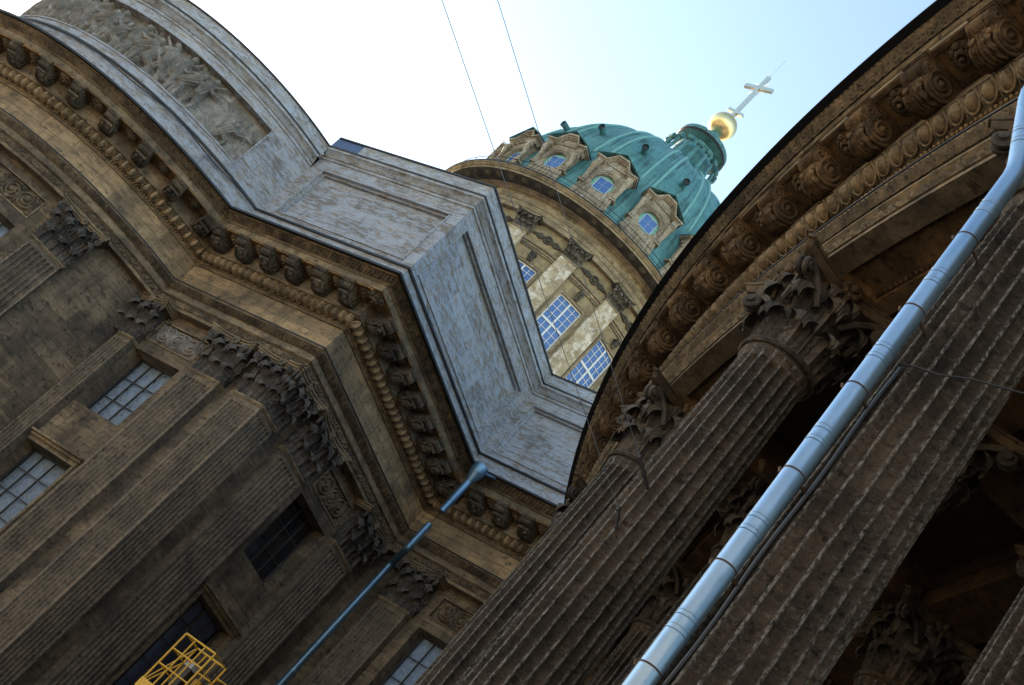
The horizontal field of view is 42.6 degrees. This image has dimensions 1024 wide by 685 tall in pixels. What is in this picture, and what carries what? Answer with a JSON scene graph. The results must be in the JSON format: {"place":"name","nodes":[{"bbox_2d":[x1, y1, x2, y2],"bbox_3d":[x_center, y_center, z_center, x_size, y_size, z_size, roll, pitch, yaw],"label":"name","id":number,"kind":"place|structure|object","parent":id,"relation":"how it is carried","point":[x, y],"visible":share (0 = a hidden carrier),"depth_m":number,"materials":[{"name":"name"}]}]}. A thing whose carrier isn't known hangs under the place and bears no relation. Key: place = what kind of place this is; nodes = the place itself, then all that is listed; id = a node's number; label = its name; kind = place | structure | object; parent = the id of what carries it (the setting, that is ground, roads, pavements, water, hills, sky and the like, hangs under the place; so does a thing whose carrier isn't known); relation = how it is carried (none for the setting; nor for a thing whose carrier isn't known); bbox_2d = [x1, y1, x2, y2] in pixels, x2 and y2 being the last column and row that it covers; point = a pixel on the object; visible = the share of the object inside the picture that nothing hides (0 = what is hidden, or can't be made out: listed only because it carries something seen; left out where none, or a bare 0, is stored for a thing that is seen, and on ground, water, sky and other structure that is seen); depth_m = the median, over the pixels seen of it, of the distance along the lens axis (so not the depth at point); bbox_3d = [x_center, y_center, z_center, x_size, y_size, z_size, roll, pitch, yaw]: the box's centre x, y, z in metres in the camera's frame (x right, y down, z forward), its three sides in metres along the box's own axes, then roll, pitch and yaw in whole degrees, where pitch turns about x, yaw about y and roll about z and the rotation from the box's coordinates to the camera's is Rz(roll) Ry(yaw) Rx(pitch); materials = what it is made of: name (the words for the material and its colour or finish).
{"place":"outdoors","nodes":[
{"label":"outdoors","id":0,"kind":"place"},
{"bbox_2d":[0,0,935,203],"label":"sky","id":1,"kind":"structure","parent":0,"point":[391,76],"materials":[{"name":"blue"}]},
{"label":"paved ground","id":2,"kind":"structure","parent":0,"visible":0},
{"bbox_2d":[135,633,226,684],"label":"aerial lift","id":3,"kind":"object","parent":2,"relation":"on","point":[184,675],"visible":1,"depth_m":24.66,"materials":[{"name":"yellow paint"}]},
{"bbox_2d":[0,0,618,684],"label":"cathedral","id":4,"kind":"structure","parent":2,"relation":"on","point":[276,418],"depth_m":41.09,"materials":[{"name":"stone"}]},
{"bbox_2d":[0,218,11,236],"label":"window","id":5,"kind":"structure","parent":4,"relation":"in","point":[4,228],"depth_m":41.01,"materials":[{"name":"grey glass"}]},
{"bbox_2d":[0,422,84,534],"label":"window","id":6,"kind":"structure","parent":4,"relation":"in","point":[31,480],"depth_m":38.35,"materials":[{"name":"grey glass"}]},
{"bbox_2d":[86,359,172,424],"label":"window","id":7,"kind":"structure","parent":4,"relation":"in","point":[135,397],"depth_m":40.46,"materials":[{"name":"grey glass"}]},
{"bbox_2d":[22,17,251,204],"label":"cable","id":8,"kind":"object","parent":4,"relation":"attached to","point":[148,94],"visible":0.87,"depth_m":42.90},
{"bbox_2d":[105,580,243,684],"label":"window","id":9,"kind":"structure","parent":4,"relation":"in","point":[193,618],"depth_m":38.41,"materials":[{"name":"black glass"}]},
{"bbox_2d":[244,497,314,582],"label":"window","id":10,"kind":"structure","parent":4,"relation":"in","point":[293,526],"depth_m":40.60,"materials":[{"name":"black glass"}]},
{"bbox_2d":[275,460,495,684],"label":"drainpipe","id":11,"kind":"object","parent":4,"relation":"attached to","point":[478,470],"visible":1,"depth_m":41.31,"materials":[{"name":"blue metal"}]},
{"bbox_2d":[380,635,444,684],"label":"window","id":12,"kind":"structure","parent":4,"relation":"in","point":[425,650],"depth_m":41.11,"materials":[{"name":"grey glass"}]},
{"bbox_2d":[446,60,786,391],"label":"domed drum","id":13,"kind":"object","parent":4,"relation":"on","point":[639,208],"visible":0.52,"depth_m":66.90,"materials":[{"name":"paint"}]},
{"bbox_2d":[517,253,541,286],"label":"window","id":14,"kind":"structure","parent":13,"relation":"in","point":[529,274],"depth_m":64.66,"materials":[{"name":"blue glass"}]},
{"bbox_2d":[535,288,586,354],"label":"window","id":15,"kind":"structure","parent":13,"relation":"in","point":[564,314],"depth_m":64.08,"materials":[{"name":"blue glass"}]},
{"bbox_2d":[562,334,614,389],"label":"window","id":16,"kind":"structure","parent":13,"relation":"in","point":[594,361],"depth_m":64.77,"materials":[{"name":"blue glass"}]},
{"bbox_2d":[564,0,1023,684],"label":"colonnade","id":17,"kind":"object","parent":2,"relation":"on","point":[878,172],"visible":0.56,"depth_m":22.68,"materials":[{"name":"stone"}]},
{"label":"stone steps","id":18,"kind":"structure","parent":2,"relation":"on","visible":0},
{"bbox_2d":[413,367,694,684],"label":"fluted column","id":19,"kind":"structure","parent":18,"relation":"on","point":[658,411],"depth_m":24.48,"materials":[{"name":"stone"}]},
{"bbox_2d":[546,472,587,531],"bbox_3d":[-2.216,8.761,28.242,2.240,14.482,2.240,38,-28,11],"label":"column capital","id":20,"kind":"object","parent":18,"relation":"on","point":[580,484],"depth_m":30.81,"materials":[{"name":"stone"}]},
{"bbox_2d":[587,558,696,684],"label":"fluted column","id":21,"kind":"structure","parent":18,"relation":"on","point":[672,587],"depth_m":30.00,"materials":[{"name":"stone"}]},
{"bbox_2d":[457,233,893,684],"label":"fluted column","id":22,"kind":"structure","parent":18,"relation":"on","point":[815,321],"depth_m":18.80,"materials":[{"name":"stone"}]},
{"bbox_2d":[442,0,621,529],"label":"overhead wire","id":23,"kind":"object","parent":22,"relation":"attached to","point":[617,516],"visible":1,"depth_m":17.54,"materials":[{"name":"metal"}]},
{"bbox_2d":[497,0,648,489],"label":"overhead wire","id":24,"kind":"object","parent":22,"relation":"attached to","point":[642,468],"visible":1,"depth_m":18.05,"materials":[{"name":"metal"}]},
{"bbox_2d":[611,459,776,684],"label":"fluted column","id":25,"kind":"structure","parent":18,"relation":"on","point":[734,508],"depth_m":25.33,"materials":[{"name":"stone"}]},
{"bbox_2d":[822,677,834,684],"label":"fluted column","id":26,"kind":"structure","parent":18,"relation":"on","point":[827,681],"depth_m":29.45,"materials":[{"name":"stone"}]},
{"bbox_2d":[656,116,1023,684],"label":"fluted column","id":27,"kind":"structure","parent":18,"relation":"on","point":[804,600],"depth_m":12.58,"materials":[{"name":"stone"}]},
{"bbox_2d":[662,366,902,684],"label":"cable","id":28,"kind":"object","parent":27,"relation":"attached to","point":[699,641],"visible":1,"depth_m":12.27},
{"bbox_2d":[621,86,1023,684],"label":"drainpipe","id":29,"kind":"object","parent":27,"relation":"attached to","point":[661,653],"visible":1,"depth_m":12.68,"materials":[{"name":"metal"}]},
{"bbox_2d":[897,363,1023,393],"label":"cable","id":30,"kind":"object","parent":27,"relation":"attached to","point":[951,376],"visible":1,"depth_m":12.94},
{"bbox_2d":[853,584,981,684],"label":"fluted column","id":31,"kind":"structure","parent":18,"relation":"on","point":[915,642],"depth_m":24.98,"materials":[{"name":"stone"}]},
{"bbox_2d":[929,423,1023,520],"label":"fluted column","id":32,"kind":"structure","parent":18,"relation":"on","point":[1002,449],"depth_m":20.30,"materials":[{"name":"stone"}]},
{"bbox_2d":[962,586,1023,684],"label":"fluted column","id":33,"kind":"structure","parent":18,"relation":"on","point":[1000,661],"depth_m":13.20,"materials":[{"name":"stone"}]},
{"bbox_2d":[1014,544,1023,577],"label":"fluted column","id":34,"kind":"structure","parent":18,"relation":"on","point":[1019,549],"depth_m":21.72,"materials":[{"name":"stone"}]}
]}

